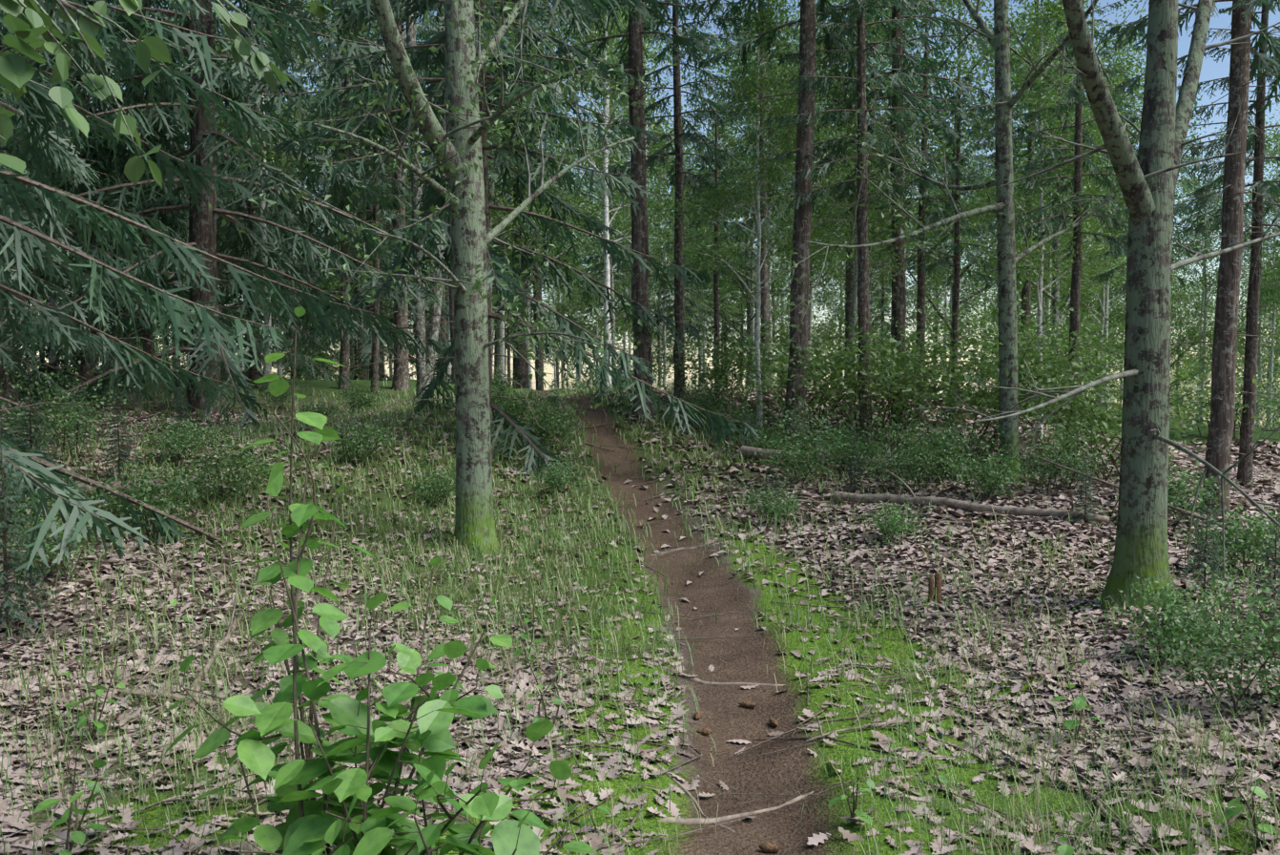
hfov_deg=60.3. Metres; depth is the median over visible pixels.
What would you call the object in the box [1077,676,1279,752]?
fallen branch
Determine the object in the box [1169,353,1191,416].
broadleaf
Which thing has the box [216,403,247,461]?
seedling
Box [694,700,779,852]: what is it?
spruce cones
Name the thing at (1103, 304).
birch
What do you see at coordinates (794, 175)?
spruce
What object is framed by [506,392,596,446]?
understory
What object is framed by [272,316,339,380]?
spruce
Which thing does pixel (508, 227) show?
broadleaf
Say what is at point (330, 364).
shrub
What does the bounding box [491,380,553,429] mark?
understory
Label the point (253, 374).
low spruce
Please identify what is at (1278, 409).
shrub
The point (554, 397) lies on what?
baby spruce
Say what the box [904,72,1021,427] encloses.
spruce
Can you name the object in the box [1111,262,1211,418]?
broadleaf
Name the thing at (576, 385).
understory
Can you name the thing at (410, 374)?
spruce
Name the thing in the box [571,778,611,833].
seedling
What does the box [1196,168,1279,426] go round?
birch
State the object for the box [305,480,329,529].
seedling
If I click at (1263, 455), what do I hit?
dead leaves
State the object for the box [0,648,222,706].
fallen branch
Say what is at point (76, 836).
seedling
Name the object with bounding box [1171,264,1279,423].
birch
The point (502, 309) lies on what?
spruce
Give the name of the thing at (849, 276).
spruce
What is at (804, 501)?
fallen branch
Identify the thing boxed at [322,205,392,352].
broadleaf
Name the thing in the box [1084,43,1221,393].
spruce
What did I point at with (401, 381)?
spruce
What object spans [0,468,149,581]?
understory
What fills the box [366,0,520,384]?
spruce
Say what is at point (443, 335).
spruce
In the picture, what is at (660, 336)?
birch
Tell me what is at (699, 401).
understory
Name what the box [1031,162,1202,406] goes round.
broadleaf
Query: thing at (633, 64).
spruce
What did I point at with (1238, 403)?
shrub
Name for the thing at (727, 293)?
broadleaf
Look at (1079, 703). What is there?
seedling
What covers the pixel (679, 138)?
spruce
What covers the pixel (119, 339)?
spruce
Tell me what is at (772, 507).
understory
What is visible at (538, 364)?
spruce
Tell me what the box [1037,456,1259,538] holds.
leaning dead bough
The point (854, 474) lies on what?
baby spruce
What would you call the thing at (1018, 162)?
broadleaf
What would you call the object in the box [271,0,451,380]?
spruce
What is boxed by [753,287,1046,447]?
understory
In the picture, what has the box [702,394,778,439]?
understory
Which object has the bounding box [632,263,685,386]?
spruce
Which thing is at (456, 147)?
tree
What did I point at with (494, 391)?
understory
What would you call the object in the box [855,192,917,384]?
spruce
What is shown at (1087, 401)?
understory
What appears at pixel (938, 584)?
stump
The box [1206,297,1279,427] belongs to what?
birch
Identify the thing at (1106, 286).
broadleaf
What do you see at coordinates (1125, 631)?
fallen branch
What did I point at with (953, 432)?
baby spruce
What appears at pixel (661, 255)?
tree
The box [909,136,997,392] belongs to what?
birch
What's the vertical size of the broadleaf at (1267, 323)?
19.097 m
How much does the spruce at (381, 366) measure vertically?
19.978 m
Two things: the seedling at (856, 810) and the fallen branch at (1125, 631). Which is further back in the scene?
the fallen branch at (1125, 631)
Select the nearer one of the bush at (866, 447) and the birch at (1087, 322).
the bush at (866, 447)
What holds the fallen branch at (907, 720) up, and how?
on the ground at (736, 654)
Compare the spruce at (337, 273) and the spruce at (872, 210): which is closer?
the spruce at (872, 210)
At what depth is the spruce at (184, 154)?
39.35 m
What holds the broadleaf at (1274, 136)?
on the ground at (736, 654)
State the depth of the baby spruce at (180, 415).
13.38 m
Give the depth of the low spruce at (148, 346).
23.34 m
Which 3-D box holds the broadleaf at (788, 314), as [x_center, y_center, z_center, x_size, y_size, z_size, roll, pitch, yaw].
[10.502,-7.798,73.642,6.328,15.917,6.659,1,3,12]
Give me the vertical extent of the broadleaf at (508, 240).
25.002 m
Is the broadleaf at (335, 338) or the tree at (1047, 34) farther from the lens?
the broadleaf at (335, 338)
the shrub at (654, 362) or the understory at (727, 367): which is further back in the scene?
the shrub at (654, 362)
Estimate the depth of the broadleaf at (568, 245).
85.20 m
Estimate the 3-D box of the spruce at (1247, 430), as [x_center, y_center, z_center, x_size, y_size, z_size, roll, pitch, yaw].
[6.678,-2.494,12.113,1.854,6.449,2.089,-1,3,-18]
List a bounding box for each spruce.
[0,0,212,403]
[0,0,264,408]
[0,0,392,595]
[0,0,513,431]
[0,10,166,433]
[0,14,94,372]
[0,413,59,641]
[7,356,63,480]
[29,288,100,371]
[41,0,248,384]
[45,82,136,371]
[59,367,91,448]
[97,386,140,481]
[99,248,171,370]
[126,1,255,257]
[135,171,189,363]
[154,100,290,376]
[160,1,339,379]
[168,375,193,440]
[172,9,352,394]
[243,157,337,378]
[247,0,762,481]
[258,184,350,379]
[268,88,351,379]
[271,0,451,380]
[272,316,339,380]
[275,0,412,389]
[280,0,405,379]
[309,0,445,390]
[311,61,428,392]
[319,35,433,380]
[324,155,384,301]
[360,2,519,380]
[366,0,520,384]
[384,161,452,380]
[384,299,413,365]
[407,155,447,335]
[431,102,542,364]
[488,0,613,388]
[492,12,591,387]
[492,284,534,387]
[492,303,513,381]
[493,375,507,417]
[496,95,586,390]
[499,0,780,420]
[547,371,561,409]
[570,146,650,370]
[598,0,748,404]
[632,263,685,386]
[648,144,713,370]
[664,107,769,398]
[680,0,924,447]
[691,208,746,388]
[695,4,840,389]
[707,176,777,387]
[734,406,755,460]
[742,8,846,339]
[764,0,969,450]
[773,0,922,385]
[777,0,1025,433]
[813,8,909,337]
[843,429,867,493]
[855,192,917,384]
[867,8,992,424]
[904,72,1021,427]
[946,412,963,455]
[960,0,1102,392]
[988,0,1143,453]
[1070,449,1100,525]
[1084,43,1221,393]
[1100,0,1279,516]
[1173,0,1279,485]
[1180,486,1227,593]
[1238,500,1279,658]
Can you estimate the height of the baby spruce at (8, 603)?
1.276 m
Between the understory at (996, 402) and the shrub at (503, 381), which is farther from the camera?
the shrub at (503, 381)
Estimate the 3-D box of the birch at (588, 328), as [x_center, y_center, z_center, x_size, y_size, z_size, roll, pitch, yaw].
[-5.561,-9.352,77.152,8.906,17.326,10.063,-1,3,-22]
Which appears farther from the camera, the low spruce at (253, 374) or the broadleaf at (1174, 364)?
the broadleaf at (1174, 364)
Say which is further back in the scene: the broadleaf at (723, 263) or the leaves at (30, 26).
the broadleaf at (723, 263)
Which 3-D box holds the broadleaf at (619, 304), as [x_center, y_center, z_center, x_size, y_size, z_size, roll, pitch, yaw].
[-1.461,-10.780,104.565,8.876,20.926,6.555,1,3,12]
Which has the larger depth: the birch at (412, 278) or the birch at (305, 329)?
the birch at (412, 278)
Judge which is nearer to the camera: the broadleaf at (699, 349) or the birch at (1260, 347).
the birch at (1260, 347)
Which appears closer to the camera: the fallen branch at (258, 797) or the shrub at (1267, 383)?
the fallen branch at (258, 797)
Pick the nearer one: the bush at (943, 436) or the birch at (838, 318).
the bush at (943, 436)
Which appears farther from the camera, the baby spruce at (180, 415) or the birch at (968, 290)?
the birch at (968, 290)
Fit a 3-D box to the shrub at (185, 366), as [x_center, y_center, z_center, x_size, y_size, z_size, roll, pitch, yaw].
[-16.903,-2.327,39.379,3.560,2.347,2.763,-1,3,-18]
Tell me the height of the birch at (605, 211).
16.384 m
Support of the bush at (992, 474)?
on the ground at (736, 654)
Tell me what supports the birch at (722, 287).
on the ground at (736, 654)
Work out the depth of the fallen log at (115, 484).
9.54 m
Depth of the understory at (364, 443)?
12.02 m
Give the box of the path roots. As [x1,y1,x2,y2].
[650,540,813,831]
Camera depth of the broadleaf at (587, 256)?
81.28 m
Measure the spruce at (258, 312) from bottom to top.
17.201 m
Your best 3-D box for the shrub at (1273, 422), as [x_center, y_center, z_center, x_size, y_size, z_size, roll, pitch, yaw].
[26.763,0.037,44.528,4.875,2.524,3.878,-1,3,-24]
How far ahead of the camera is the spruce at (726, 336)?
73.29 m
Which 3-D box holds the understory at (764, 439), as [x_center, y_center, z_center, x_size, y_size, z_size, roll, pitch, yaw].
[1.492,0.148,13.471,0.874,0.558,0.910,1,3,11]
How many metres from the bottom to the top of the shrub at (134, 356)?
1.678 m
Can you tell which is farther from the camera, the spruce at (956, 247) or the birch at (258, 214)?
the birch at (258, 214)
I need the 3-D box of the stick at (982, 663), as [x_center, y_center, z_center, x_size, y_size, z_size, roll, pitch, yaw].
[2.104,1.249,5.829,0.521,0.170,0.886,0,3,-2]
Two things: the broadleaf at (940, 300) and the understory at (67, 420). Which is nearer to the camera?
the understory at (67, 420)
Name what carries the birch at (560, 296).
on the ground at (736, 654)
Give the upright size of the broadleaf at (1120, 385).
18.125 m
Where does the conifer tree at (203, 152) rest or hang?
on the ground at (736, 654)
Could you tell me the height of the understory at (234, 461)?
0.900 m
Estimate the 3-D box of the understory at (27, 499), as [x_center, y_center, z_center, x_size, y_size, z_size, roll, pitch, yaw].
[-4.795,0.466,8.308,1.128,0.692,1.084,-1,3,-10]
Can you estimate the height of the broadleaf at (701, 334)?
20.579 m
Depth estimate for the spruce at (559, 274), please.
61.92 m
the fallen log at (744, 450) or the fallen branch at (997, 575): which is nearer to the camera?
the fallen branch at (997, 575)
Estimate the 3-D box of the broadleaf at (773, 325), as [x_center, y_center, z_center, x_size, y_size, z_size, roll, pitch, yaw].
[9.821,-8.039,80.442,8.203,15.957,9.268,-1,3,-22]
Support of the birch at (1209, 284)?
on the ground at (736, 654)
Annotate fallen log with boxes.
[19,463,164,500]
[739,445,971,474]
[833,469,1109,523]
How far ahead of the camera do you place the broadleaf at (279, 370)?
52.90 m
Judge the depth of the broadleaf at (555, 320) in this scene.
100.52 m
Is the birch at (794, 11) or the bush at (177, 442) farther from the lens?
the birch at (794, 11)
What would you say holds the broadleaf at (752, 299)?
on the ground at (736, 654)
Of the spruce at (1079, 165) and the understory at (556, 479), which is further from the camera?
the spruce at (1079, 165)
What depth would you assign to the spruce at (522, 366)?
44.33 m
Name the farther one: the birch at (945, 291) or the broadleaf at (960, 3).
the birch at (945, 291)
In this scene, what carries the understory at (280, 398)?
on the ground at (736, 654)
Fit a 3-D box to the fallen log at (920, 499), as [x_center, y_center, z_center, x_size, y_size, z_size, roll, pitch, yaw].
[3.005,0.616,10.302,2.666,0.348,0.131,3,4,41]
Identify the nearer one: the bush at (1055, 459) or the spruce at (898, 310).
the bush at (1055, 459)
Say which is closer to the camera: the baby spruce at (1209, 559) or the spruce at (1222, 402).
the baby spruce at (1209, 559)
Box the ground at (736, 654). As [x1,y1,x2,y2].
[0,373,1279,854]
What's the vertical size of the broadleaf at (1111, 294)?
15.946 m
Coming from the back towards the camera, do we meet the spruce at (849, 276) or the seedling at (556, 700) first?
the spruce at (849, 276)
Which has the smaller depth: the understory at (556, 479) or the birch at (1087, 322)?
the understory at (556, 479)
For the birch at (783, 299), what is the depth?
77.52 m
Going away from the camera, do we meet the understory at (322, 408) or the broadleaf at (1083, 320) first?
the understory at (322, 408)
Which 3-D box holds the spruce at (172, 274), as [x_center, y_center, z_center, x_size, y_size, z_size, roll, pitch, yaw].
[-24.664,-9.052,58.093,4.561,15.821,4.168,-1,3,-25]
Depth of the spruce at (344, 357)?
25.87 m
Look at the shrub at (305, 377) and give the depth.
39.97 m
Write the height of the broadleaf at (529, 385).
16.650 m
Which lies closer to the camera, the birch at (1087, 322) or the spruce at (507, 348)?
the birch at (1087, 322)
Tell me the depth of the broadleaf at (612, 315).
48.19 m
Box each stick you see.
[4,765,273,846]
[89,537,199,580]
[185,585,243,695]
[964,630,1093,691]
[1083,790,1158,854]
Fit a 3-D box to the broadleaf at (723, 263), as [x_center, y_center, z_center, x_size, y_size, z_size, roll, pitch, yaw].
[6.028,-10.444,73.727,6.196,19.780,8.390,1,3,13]
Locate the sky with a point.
(1210, 70)
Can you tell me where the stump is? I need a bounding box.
[928,571,941,603]
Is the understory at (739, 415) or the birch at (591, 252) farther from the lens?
the birch at (591, 252)
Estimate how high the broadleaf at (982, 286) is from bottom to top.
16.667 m
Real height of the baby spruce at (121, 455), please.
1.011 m
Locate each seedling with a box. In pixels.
[32,737,107,854]
[58,649,125,740]
[155,560,193,639]
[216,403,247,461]
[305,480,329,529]
[374,426,403,458]
[507,592,542,664]
[525,654,576,734]
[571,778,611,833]
[828,754,875,825]
[925,745,959,796]
[1049,659,1107,742]
[1056,822,1076,854]
[1222,767,1279,846]
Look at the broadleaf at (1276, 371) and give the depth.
76.98 m
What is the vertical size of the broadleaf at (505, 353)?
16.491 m
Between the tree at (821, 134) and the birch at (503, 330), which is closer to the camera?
the tree at (821, 134)
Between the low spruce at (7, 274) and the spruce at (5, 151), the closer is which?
the low spruce at (7, 274)
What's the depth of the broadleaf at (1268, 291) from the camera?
43.83 m
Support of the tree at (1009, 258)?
on the ground at (736, 654)
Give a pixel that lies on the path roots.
(695, 820)
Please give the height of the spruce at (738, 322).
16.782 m
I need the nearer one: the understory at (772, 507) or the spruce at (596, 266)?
the understory at (772, 507)
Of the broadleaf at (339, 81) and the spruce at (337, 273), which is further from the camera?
the spruce at (337, 273)
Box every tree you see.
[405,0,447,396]
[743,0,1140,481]
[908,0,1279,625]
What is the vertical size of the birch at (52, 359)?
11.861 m
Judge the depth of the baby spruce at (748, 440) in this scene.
13.37 m
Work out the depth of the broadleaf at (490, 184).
40.56 m
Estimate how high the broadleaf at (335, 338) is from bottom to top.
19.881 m
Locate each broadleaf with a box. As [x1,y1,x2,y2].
[24,122,163,349]
[107,0,282,371]
[216,8,335,377]
[238,0,428,278]
[301,257,340,353]
[308,248,411,379]
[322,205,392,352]
[357,5,574,378]
[382,0,631,381]
[407,11,627,314]
[444,17,564,277]
[492,20,598,389]
[493,292,533,387]
[495,24,544,384]
[506,203,603,388]
[529,189,620,385]
[532,244,599,387]
[543,108,658,354]
[566,0,682,383]
[569,156,670,350]
[586,215,654,351]
[648,249,697,388]
[649,207,695,359]
[666,167,725,387]
[683,11,794,389]
[684,228,729,372]
[697,131,774,390]
[706,174,755,384]
[709,224,825,385]
[713,74,794,387]
[739,191,844,390]
[754,213,845,351]
[755,20,885,360]
[774,218,891,384]
[812,0,1123,386]
[817,0,993,339]
[887,180,995,392]
[906,265,968,383]
[912,2,1071,383]
[942,172,1036,377]
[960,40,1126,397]
[962,209,1069,356]
[968,0,1126,381]
[968,305,996,392]
[974,143,1096,337]
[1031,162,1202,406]
[1035,11,1201,408]
[1051,241,1116,385]
[1059,191,1125,398]
[1064,241,1123,397]
[1078,201,1182,379]
[1093,273,1125,405]
[1109,284,1211,412]
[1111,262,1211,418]
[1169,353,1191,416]
[1170,103,1279,399]
[1236,256,1279,428]
[1237,165,1279,371]
[1240,163,1279,350]
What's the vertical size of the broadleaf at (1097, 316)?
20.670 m
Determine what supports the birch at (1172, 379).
on the ground at (736, 654)
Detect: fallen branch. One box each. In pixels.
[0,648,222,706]
[0,756,149,785]
[2,540,159,563]
[112,550,262,592]
[196,793,385,807]
[340,568,475,578]
[677,495,849,512]
[775,558,1011,593]
[805,710,915,742]
[830,506,1057,533]
[921,594,1146,626]
[999,555,1114,581]
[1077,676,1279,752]
[1117,618,1268,635]
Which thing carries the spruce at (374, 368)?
on the ground at (736, 654)
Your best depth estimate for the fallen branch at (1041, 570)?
8.06 m
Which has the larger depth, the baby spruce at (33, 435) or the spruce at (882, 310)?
the spruce at (882, 310)
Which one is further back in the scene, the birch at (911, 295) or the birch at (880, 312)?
the birch at (880, 312)
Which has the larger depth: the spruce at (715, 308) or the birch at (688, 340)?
the birch at (688, 340)
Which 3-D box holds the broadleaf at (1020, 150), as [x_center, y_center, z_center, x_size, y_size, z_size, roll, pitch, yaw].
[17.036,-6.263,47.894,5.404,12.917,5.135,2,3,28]
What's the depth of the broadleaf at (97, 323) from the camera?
64.58 m
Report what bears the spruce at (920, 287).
on the ground at (736, 654)
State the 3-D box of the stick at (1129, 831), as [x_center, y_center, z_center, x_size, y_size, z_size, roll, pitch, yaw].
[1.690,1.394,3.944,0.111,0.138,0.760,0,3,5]
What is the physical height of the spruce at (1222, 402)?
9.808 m
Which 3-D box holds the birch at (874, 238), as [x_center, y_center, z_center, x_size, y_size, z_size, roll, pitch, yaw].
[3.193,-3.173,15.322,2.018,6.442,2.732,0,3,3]
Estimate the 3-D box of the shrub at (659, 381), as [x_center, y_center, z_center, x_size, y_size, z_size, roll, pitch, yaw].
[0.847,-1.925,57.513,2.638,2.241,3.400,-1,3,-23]
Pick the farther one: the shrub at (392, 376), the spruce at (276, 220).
the shrub at (392, 376)
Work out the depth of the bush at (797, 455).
11.87 m
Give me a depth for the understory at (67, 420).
11.30 m
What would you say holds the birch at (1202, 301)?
on the ground at (736, 654)
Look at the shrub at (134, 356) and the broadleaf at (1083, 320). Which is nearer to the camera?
the shrub at (134, 356)
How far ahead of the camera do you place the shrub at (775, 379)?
27.37 m
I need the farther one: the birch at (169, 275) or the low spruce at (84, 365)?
the birch at (169, 275)
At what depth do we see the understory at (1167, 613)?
5.72 m
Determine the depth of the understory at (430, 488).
10.91 m
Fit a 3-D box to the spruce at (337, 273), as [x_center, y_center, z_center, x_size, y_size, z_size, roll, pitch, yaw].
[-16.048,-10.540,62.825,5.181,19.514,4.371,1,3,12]
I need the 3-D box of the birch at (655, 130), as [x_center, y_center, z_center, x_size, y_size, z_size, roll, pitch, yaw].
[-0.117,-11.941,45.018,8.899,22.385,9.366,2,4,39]
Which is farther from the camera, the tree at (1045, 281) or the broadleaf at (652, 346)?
the broadleaf at (652, 346)
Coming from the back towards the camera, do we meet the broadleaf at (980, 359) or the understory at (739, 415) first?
the broadleaf at (980, 359)
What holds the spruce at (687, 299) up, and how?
on the ground at (736, 654)
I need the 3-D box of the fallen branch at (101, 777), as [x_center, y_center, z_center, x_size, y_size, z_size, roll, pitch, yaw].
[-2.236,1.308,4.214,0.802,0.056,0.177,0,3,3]
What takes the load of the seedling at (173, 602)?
on the ground at (736, 654)
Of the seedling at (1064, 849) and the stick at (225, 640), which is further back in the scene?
the stick at (225, 640)
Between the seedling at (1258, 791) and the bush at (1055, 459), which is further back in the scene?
the bush at (1055, 459)
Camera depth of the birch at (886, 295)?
74.69 m
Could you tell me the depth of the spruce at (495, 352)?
75.40 m
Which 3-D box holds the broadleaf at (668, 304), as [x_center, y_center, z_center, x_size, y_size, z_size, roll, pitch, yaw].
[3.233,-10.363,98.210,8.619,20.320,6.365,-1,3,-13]
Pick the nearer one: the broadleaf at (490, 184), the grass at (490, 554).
the grass at (490, 554)
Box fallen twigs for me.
[0,375,1279,854]
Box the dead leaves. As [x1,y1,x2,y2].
[0,386,1279,854]
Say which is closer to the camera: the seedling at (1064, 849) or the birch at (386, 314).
the seedling at (1064, 849)
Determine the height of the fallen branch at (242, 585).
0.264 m
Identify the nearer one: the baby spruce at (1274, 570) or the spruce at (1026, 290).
the baby spruce at (1274, 570)
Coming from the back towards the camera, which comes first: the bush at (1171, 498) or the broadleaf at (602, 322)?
the broadleaf at (602, 322)
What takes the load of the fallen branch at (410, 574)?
on the ground at (736, 654)
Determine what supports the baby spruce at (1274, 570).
on the ground at (736, 654)
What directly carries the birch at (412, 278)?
on the ground at (736, 654)
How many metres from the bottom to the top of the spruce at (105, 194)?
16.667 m
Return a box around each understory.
[0,350,166,460]
[0,445,87,532]
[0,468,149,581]
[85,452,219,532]
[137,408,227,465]
[152,407,309,509]
[254,363,310,412]
[295,394,347,422]
[330,410,412,465]
[331,378,386,412]
[405,457,455,504]
[491,380,518,404]
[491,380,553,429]
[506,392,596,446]
[513,452,594,497]
[548,368,612,389]
[625,303,825,410]
[664,363,734,429]
[682,295,967,436]
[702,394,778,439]
[728,471,812,526]
[732,415,795,460]
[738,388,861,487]
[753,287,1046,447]
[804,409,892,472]
[809,276,1200,461]
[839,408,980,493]
[839,494,936,544]
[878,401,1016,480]
[897,307,1273,484]
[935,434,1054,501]
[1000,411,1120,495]
[1073,566,1258,665]
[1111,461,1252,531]
[1120,551,1279,718]
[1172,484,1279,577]
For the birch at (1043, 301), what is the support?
on the ground at (736, 654)
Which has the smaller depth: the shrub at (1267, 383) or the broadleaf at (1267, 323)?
the shrub at (1267, 383)
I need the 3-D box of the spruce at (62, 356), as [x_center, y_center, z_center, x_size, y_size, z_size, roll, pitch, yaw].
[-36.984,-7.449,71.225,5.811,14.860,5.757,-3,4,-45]
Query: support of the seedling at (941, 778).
on the ground at (736, 654)
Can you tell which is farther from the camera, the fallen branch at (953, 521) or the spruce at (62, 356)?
the spruce at (62, 356)
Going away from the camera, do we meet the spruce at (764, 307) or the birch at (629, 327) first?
the spruce at (764, 307)
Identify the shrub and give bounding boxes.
[109,335,176,373]
[135,338,188,374]
[260,334,382,380]
[289,370,320,380]
[352,364,416,380]
[491,358,521,387]
[557,342,674,388]
[653,375,669,388]
[658,373,692,390]
[735,335,831,390]
[846,319,964,390]
[931,283,1181,393]
[1169,345,1279,438]
[1235,363,1279,403]
[1254,401,1279,427]
[1257,377,1279,424]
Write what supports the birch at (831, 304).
on the ground at (736, 654)
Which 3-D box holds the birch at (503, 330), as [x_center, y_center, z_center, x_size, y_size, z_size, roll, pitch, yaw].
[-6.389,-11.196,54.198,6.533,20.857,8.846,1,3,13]
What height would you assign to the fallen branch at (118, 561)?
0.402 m
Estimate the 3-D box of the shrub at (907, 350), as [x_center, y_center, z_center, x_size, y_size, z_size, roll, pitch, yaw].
[5.529,-1.429,23.320,2.627,1.732,2.039,1,3,15]
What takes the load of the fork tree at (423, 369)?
on the ground at (736, 654)
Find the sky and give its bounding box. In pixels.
[1,0,1279,427]
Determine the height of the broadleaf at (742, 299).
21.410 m
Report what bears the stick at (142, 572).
on the ground at (736, 654)
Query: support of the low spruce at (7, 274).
on the ground at (736, 654)
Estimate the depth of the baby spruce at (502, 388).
14.75 m
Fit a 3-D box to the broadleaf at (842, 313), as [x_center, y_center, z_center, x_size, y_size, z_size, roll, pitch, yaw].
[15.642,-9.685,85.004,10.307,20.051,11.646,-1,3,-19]
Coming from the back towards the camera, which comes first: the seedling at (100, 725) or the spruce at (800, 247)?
the spruce at (800, 247)
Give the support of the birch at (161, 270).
on the ground at (736, 654)
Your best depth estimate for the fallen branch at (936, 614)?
6.87 m
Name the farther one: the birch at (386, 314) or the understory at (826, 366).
the birch at (386, 314)
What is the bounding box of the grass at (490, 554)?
[0,372,1279,854]
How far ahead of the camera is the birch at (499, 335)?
50.09 m
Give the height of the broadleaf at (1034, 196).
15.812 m
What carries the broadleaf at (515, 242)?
on the ground at (736, 654)
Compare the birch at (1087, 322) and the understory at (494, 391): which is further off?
the birch at (1087, 322)
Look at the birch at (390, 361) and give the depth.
67.09 m
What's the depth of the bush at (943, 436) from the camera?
11.87 m
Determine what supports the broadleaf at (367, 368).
on the ground at (736, 654)
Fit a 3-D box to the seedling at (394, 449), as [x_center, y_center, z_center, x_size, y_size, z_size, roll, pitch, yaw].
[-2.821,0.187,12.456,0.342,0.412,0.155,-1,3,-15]
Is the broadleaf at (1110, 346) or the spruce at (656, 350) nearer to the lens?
the spruce at (656, 350)
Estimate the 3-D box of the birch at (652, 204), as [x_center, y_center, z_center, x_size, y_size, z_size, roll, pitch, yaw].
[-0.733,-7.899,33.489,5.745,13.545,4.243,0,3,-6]
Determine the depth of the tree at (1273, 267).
44.42 m
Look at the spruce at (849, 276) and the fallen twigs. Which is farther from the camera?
the spruce at (849, 276)
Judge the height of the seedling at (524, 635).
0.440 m
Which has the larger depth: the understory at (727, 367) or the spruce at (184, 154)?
the spruce at (184, 154)
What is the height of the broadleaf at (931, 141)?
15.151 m
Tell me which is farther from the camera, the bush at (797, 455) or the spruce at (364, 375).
the spruce at (364, 375)
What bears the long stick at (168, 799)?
on the ground at (736, 654)
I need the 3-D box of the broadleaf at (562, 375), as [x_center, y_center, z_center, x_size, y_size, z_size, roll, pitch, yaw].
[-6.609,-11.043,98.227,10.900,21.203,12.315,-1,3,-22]
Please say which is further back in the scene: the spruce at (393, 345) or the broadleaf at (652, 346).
the broadleaf at (652, 346)
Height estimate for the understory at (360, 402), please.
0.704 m
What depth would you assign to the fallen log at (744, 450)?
12.73 m
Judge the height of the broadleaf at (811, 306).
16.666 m
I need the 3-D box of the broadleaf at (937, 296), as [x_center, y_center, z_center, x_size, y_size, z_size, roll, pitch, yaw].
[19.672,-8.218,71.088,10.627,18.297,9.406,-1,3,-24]
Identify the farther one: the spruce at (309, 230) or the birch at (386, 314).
the birch at (386, 314)
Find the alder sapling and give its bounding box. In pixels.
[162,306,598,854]
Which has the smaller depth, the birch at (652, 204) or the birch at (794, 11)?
the birch at (652, 204)
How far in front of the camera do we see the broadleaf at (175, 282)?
39.30 m
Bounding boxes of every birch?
[0,0,189,382]
[76,134,187,350]
[92,28,242,325]
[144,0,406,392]
[219,0,427,379]
[238,109,309,317]
[294,77,391,378]
[350,217,412,373]
[353,185,447,378]
[379,136,508,351]
[488,0,577,384]
[496,0,691,389]
[496,0,737,252]
[497,3,575,379]
[504,183,604,387]
[520,0,692,387]
[529,219,591,388]
[547,187,627,387]
[560,144,722,384]
[581,183,672,374]
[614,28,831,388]
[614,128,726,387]
[615,272,662,369]
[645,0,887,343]
[655,225,725,356]
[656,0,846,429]
[656,118,756,388]
[687,207,825,388]
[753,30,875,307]
[770,1,950,276]
[772,0,879,292]
[793,0,947,425]
[811,259,846,375]
[814,165,891,351]
[820,268,913,383]
[856,268,891,357]
[868,116,949,339]
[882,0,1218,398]
[907,130,997,390]
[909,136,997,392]
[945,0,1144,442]
[969,94,1113,354]
[976,219,1124,388]
[987,150,1119,358]
[1043,78,1203,407]
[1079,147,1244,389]
[1169,284,1216,418]
[1170,121,1264,420]
[1170,163,1267,414]
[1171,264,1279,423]
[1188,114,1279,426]
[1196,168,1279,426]
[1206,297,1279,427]
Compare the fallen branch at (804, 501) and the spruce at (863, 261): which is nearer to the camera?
the fallen branch at (804, 501)
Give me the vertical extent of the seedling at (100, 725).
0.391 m
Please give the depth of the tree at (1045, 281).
36.76 m
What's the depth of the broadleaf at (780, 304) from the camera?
84.23 m
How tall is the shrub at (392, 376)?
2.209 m
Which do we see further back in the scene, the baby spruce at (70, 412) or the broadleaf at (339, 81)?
the broadleaf at (339, 81)
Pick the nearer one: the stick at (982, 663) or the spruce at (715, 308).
the stick at (982, 663)
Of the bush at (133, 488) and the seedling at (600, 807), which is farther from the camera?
the bush at (133, 488)
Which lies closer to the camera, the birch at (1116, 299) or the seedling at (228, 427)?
the seedling at (228, 427)
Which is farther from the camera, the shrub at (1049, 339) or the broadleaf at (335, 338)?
the broadleaf at (335, 338)
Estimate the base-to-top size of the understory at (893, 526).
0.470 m
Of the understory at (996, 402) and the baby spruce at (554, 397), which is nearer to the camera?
the understory at (996, 402)
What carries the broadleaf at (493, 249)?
on the ground at (736, 654)
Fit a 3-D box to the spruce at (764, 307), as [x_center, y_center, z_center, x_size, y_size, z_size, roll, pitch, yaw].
[3.721,-9.209,32.359,4.892,16.971,4.471,2,4,31]
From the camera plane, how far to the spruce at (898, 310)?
15.17 m

